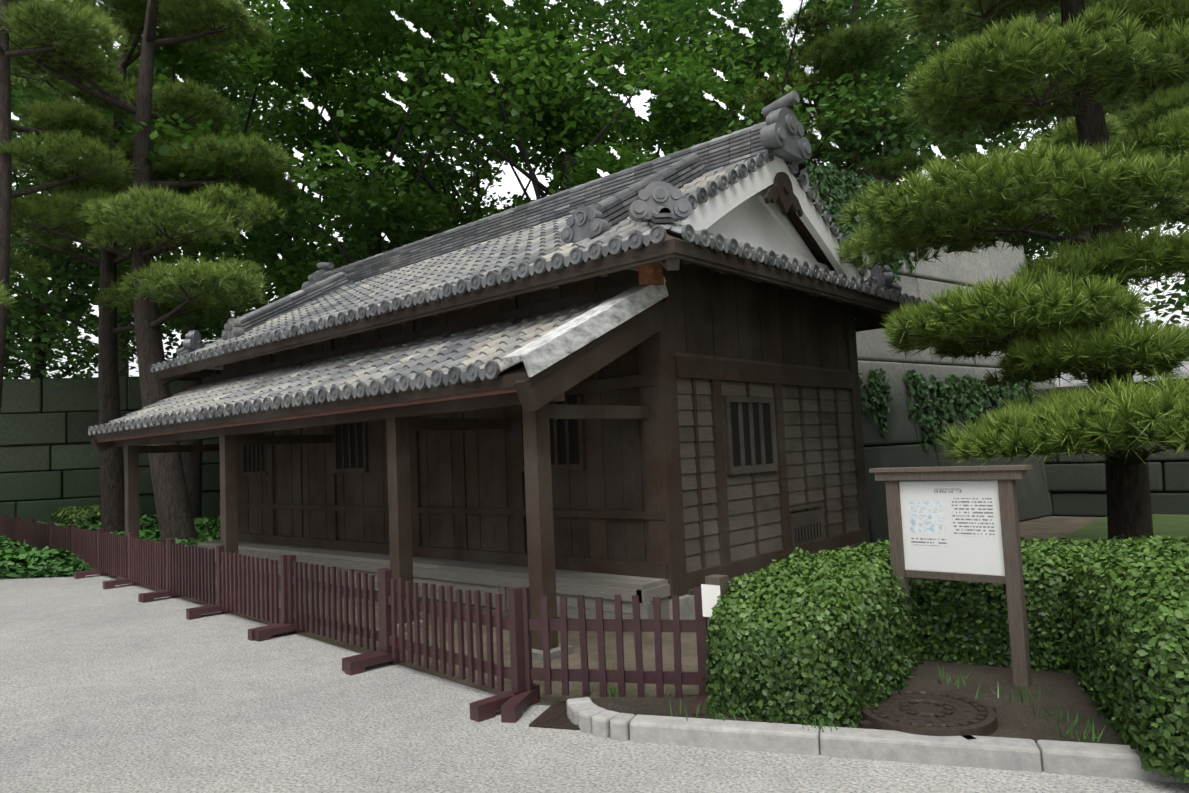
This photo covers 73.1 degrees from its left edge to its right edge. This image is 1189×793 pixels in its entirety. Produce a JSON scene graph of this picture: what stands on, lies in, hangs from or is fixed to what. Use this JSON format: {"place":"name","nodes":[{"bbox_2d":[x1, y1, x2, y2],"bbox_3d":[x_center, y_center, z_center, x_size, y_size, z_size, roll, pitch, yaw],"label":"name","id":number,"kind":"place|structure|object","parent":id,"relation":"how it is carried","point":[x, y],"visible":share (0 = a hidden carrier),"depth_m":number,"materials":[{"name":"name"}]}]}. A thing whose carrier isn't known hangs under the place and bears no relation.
{"place":"outdoors","nodes":[
{"label":"outdoors","id":0,"kind":"place"},
{"bbox_2d":[0,573,1188,792],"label":"ground","id":1,"kind":"structure","parent":0,"point":[116,689],"depth_m":4.74,"materials":[{"name":"grey gravel"}]},
{"bbox_2d":[4,97,98,377],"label":"broadleaf","id":2,"kind":"object","parent":1,"relation":"on","point":[13,335],"depth_m":41.56,"materials":[{"name":"green plant"}]},
{"bbox_2d":[3,34,130,378],"bbox_3d":[-21.518,-4.720,25.950,13.694,18.071,13.656,-1,-4,-21],"label":"broadleaf tree","id":3,"kind":"object","parent":1,"relation":"on","point":[23,358],"visible":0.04,"depth_m":25.66,"materials":[{"name":"green plant"}]},
{"bbox_2d":[0,0,136,415],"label":"pine","id":4,"kind":"object","parent":1,"relation":"on","point":[60,128],"visible":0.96,"depth_m":14.94,"materials":[{"name":"green plant"}]},
{"bbox_2d":[0,376,219,522],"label":"stone wall","id":5,"kind":"structure","parent":1,"relation":"on","point":[49,460],"depth_m":23.88,"materials":[{"name":"black stone"}]},
{"bbox_2d":[0,0,304,544],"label":"pine","id":6,"kind":"object","parent":1,"relation":"on","point":[141,228],"visible":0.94,"depth_m":16.23,"materials":[{"name":"green plant"}]},
{"bbox_2d":[3,1,305,378],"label":"broadleaf","id":7,"kind":"object","parent":1,"relation":"on","point":[124,369],"depth_m":41.08,"materials":[{"name":"green plant"}]},
{"bbox_2d":[135,0,491,301],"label":"broadleaf","id":8,"kind":"object","parent":1,"relation":"on","point":[295,238],"depth_m":40.23,"materials":[{"name":"green plant"}]},
{"bbox_2d":[0,514,710,722],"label":"fence","id":9,"kind":"object","parent":1,"relation":"on","point":[152,563],"visible":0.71,"depth_m":6.10,"materials":[{"name":"paint"}]},
{"bbox_2d":[303,0,620,263],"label":"broadleaf tree","id":10,"kind":"object","parent":1,"relation":"on","point":[423,83],"visible":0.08,"depth_m":26.91,"materials":[{"name":"green plant"}]},
{"bbox_2d":[313,20,611,262],"bbox_3d":[-5.814,-6.820,39.435,15.107,22.688,14.493,-5,-4,27],"label":"broadleaf","id":11,"kind":"object","parent":1,"relation":"on","point":[526,169],"visible":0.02,"depth_m":38.22,"materials":[{"name":"green plant"}]},
{"bbox_2d":[114,262,870,661],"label":"guardhouse","id":12,"kind":"structure","parent":1,"relation":"on","point":[714,426],"depth_m":8.58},
{"bbox_2d":[88,90,933,452],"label":"tiled roof","id":13,"kind":"structure","parent":12,"relation":"attached to","point":[740,202],"depth_m":8.82,"materials":[{"name":"grey tile"}]},
{"bbox_2d":[529,701,579,729],"bbox_3d":[-0.026,1.903,4.781,0.600,0.018,0.450,-4,-4,18],"label":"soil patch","id":14,"kind":"object","parent":1,"relation":"on","point":[553,715],"visible":0.31,"depth_m":4.73,"materials":[{"name":"soil"}]},
{"bbox_2d":[462,0,765,199],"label":"broadleaf","id":15,"kind":"object","parent":1,"relation":"on","point":[622,61],"visible":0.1,"depth_m":35.53,"materials":[{"name":"green plant"}]},
{"bbox_2d":[430,0,888,180],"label":"broadleaf tree","id":16,"kind":"object","parent":1,"relation":"on","point":[657,5],"visible":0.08,"depth_m":29.31,"materials":[{"name":"green plant"}]},
{"bbox_2d":[503,0,967,195],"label":"broadleaf tree","id":17,"kind":"object","parent":1,"relation":"on","point":[864,98],"visible":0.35,"depth_m":21.90,"materials":[{"name":"green plant"}]},
{"bbox_2d":[605,0,999,187],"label":"broadleaf","id":18,"kind":"object","parent":1,"relation":"on","point":[899,76],"depth_m":35.06,"materials":[{"name":"green plant"}]},
{"bbox_2d":[743,0,929,185],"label":"pine","id":19,"kind":"object","parent":1,"relation":"on","point":[888,169],"visible":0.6,"depth_m":23.18,"materials":[{"name":"green plant"}]},
{"bbox_2d":[566,697,1184,782],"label":"kerb","id":20,"kind":"structure","parent":1,"relation":"on","point":[587,715],"depth_m":3.98,"materials":[{"name":"concrete"}]},
{"bbox_2d":[702,0,1060,182],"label":"broadleaf tree","id":21,"kind":"object","parent":1,"relation":"on","point":[885,8],"visible":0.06,"depth_m":30.59,"materials":[{"name":"green plant"}]},
{"bbox_2d":[804,0,1134,261],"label":"broadleaf","id":22,"kind":"object","parent":1,"relation":"on","point":[969,141],"visible":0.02,"depth_m":30.51,"materials":[{"name":"green plant"}]},
{"bbox_2d":[794,164,1188,542],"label":"stone wall","id":23,"kind":"structure","parent":1,"relation":"on","point":[1064,486],"depth_m":13.72,"materials":[{"name":"black stone"}]},
{"bbox_2d":[805,160,1037,450],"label":"ivy wall","id":24,"kind":"structure","parent":23,"relation":"attached to","point":[964,391],"depth_m":12.98,"materials":[{"name":"green plant"}]},
{"bbox_2d":[834,0,1188,539],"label":"pine","id":25,"kind":"object","parent":1,"relation":"on","point":[1040,319],"visible":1,"depth_m":8.17,"materials":[{"name":"green plant"}]},
{"bbox_2d":[867,9,1188,327],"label":"broadleaf","id":26,"kind":"object","parent":1,"relation":"on","point":[1179,304],"visible":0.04,"depth_m":34.64,"materials":[{"name":"green plant"}]},
{"bbox_2d":[947,0,1188,384],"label":"pine","id":27,"kind":"object","parent":1,"relation":"on","point":[1114,124],"visible":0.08,"depth_m":18.54,"materials":[{"name":"green plant"}]},
{"bbox_2d":[1105,82,1188,240],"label":"broadleaf","id":28,"kind":"object","parent":1,"relation":"on","point":[1179,226],"visible":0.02,"depth_m":35.22,"materials":[{"name":"green plant"}]},
{"bbox_2d":[1116,0,1188,233],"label":"pine","id":29,"kind":"object","parent":1,"relation":"on","point":[1167,104],"visible":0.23,"depth_m":18.33,"materials":[{"name":"green plant"}]},
{"bbox_2d":[3,0,1188,386],"label":"sky","id":30,"kind":"structure","parent":0,"point":[509,182],"materials":[{"name":"white"}]},
{"bbox_2d":[104,516,1103,704],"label":"bare soil ground","id":31,"kind":"structure","parent":0,"point":[1047,527],"depth_m":6.55,"materials":[{"name":"brown soil"}]},
{"bbox_2d":[49,504,142,525],"bbox_3d":[-15.218,3.588,24.134,1.979,0.789,5.401,1,-5,-44],"label":"hedge","id":32,"kind":"object","parent":31,"relation":"on","point":[85,514],"visible":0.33,"depth_m":22.22,"materials":[{"name":"green plant"}]},
{"bbox_2d":[0,514,220,577],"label":"ground cover","id":33,"kind":"object","parent":31,"relation":"on","point":[22,560],"visible":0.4,"depth_m":13.53,"materials":[{"name":"green plant"}]},
{"bbox_2d":[6,48,230,378],"bbox_3d":[-18.961,-4.777,27.730,14.836,18.203,13.664,-6,-5,41],"label":"broadleaf tree","id":34,"kind":"object","parent":31,"relation":"on","point":[15,324],"visible":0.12,"depth_m":26.26,"materials":[{"name":"green plant"}]},
{"bbox_2d":[9,0,250,532],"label":"pine","id":35,"kind":"object","parent":31,"relation":"on","point":[112,487],"visible":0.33,"depth_m":18.28,"materials":[{"name":"green plant"}]},
{"bbox_2d":[4,0,409,517],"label":"broadleaf tree","id":36,"kind":"object","parent":31,"relation":"on","point":[192,464],"visible":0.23,"depth_m":23.16,"materials":[{"name":"green plant"}]},
{"bbox_2d":[65,0,483,337],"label":"broadleaf tree","id":37,"kind":"object","parent":31,"relation":"on","point":[295,117],"visible":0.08,"depth_m":26.39,"materials":[{"name":"green plant"}]},
{"bbox_2d":[87,0,632,329],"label":"broadleaf tree","id":38,"kind":"object","parent":31,"relation":"on","point":[549,56],"visible":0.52,"depth_m":20.72,"materials":[{"name":"green plant"}]},
{"bbox_2d":[312,0,783,252],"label":"broadleaf tree","id":39,"kind":"object","parent":31,"relation":"on","point":[386,221],"visible":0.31,"depth_m":20.80,"materials":[{"name":"green plant"}]},
{"bbox_2d":[579,662,1120,742],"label":"grass tufts","id":40,"kind":"object","parent":31,"relation":"on","point":[964,683],"visible":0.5,"depth_m":4.39,"materials":[{"name":"green plant"}]},
{"bbox_2d":[701,574,728,669],"bbox_3d":[0.740,1.477,4.790,0.130,0.800,0.108,-6,-5,41],"label":"sign post","id":41,"kind":"object","parent":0,"point":[714,586],"visible":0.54,"depth_m":4.78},
{"bbox_2d":[590,522,1125,744],"bbox_3d":[12.158,1.745,9.325,12.474,0.300,23.108,-6,-5,41],"label":"planting bed","id":42,"kind":"object","parent":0,"point":[1071,697],"depth_m":4.60,"materials":[{"name":"soil"}]},
{"bbox_2d":[703,546,925,727],"bbox_3d":[1.486,1.428,5.200,1.094,0.797,2.091,-5,-4,29],"label":"hedge","id":43,"kind":"object","parent":42,"relation":"on","point":[807,636],"visible":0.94,"depth_m":4.46,"materials":[{"name":"green plant"}]},
{"bbox_2d":[857,690,997,738],"bbox_3d":[1.770,1.701,4.278,0.690,0.081,0.690,-6,-5,41],"label":"manhole cover","id":44,"kind":"object","parent":42,"relation":"on","point":[927,713],"visible":0.85,"depth_m":4.18,"materials":[{"name":"metal"}]},
{"bbox_2d":[869,465,1031,686],"bbox_3d":[2.268,1.120,5.056,0.950,1.350,0.150,-6,-5,41],"label":"info sign","id":45,"kind":"object","parent":42,"relation":"on","point":[959,530],"visible":0.92,"depth_m":5.01,"materials":[{"name":"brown wood"}]},
{"bbox_2d":[837,535,1188,673],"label":"hedge","id":46,"kind":"object","parent":42,"relation":"on","point":[963,622],"visible":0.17,"depth_m":5.23,"materials":[{"name":"green plant"}]},
{"bbox_2d":[1064,533,1188,783],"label":"hedge","id":47,"kind":"object","parent":42,"relation":"on","point":[1129,614],"visible":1,"depth_m":3.82,"materials":[{"name":"green plant"}]},
{"bbox_2d":[1059,514,1188,541],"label":"lawn ground","id":48,"kind":"structure","parent":0,"point":[1174,526],"depth_m":11.84,"materials":[{"name":"green plant"}]}
]}

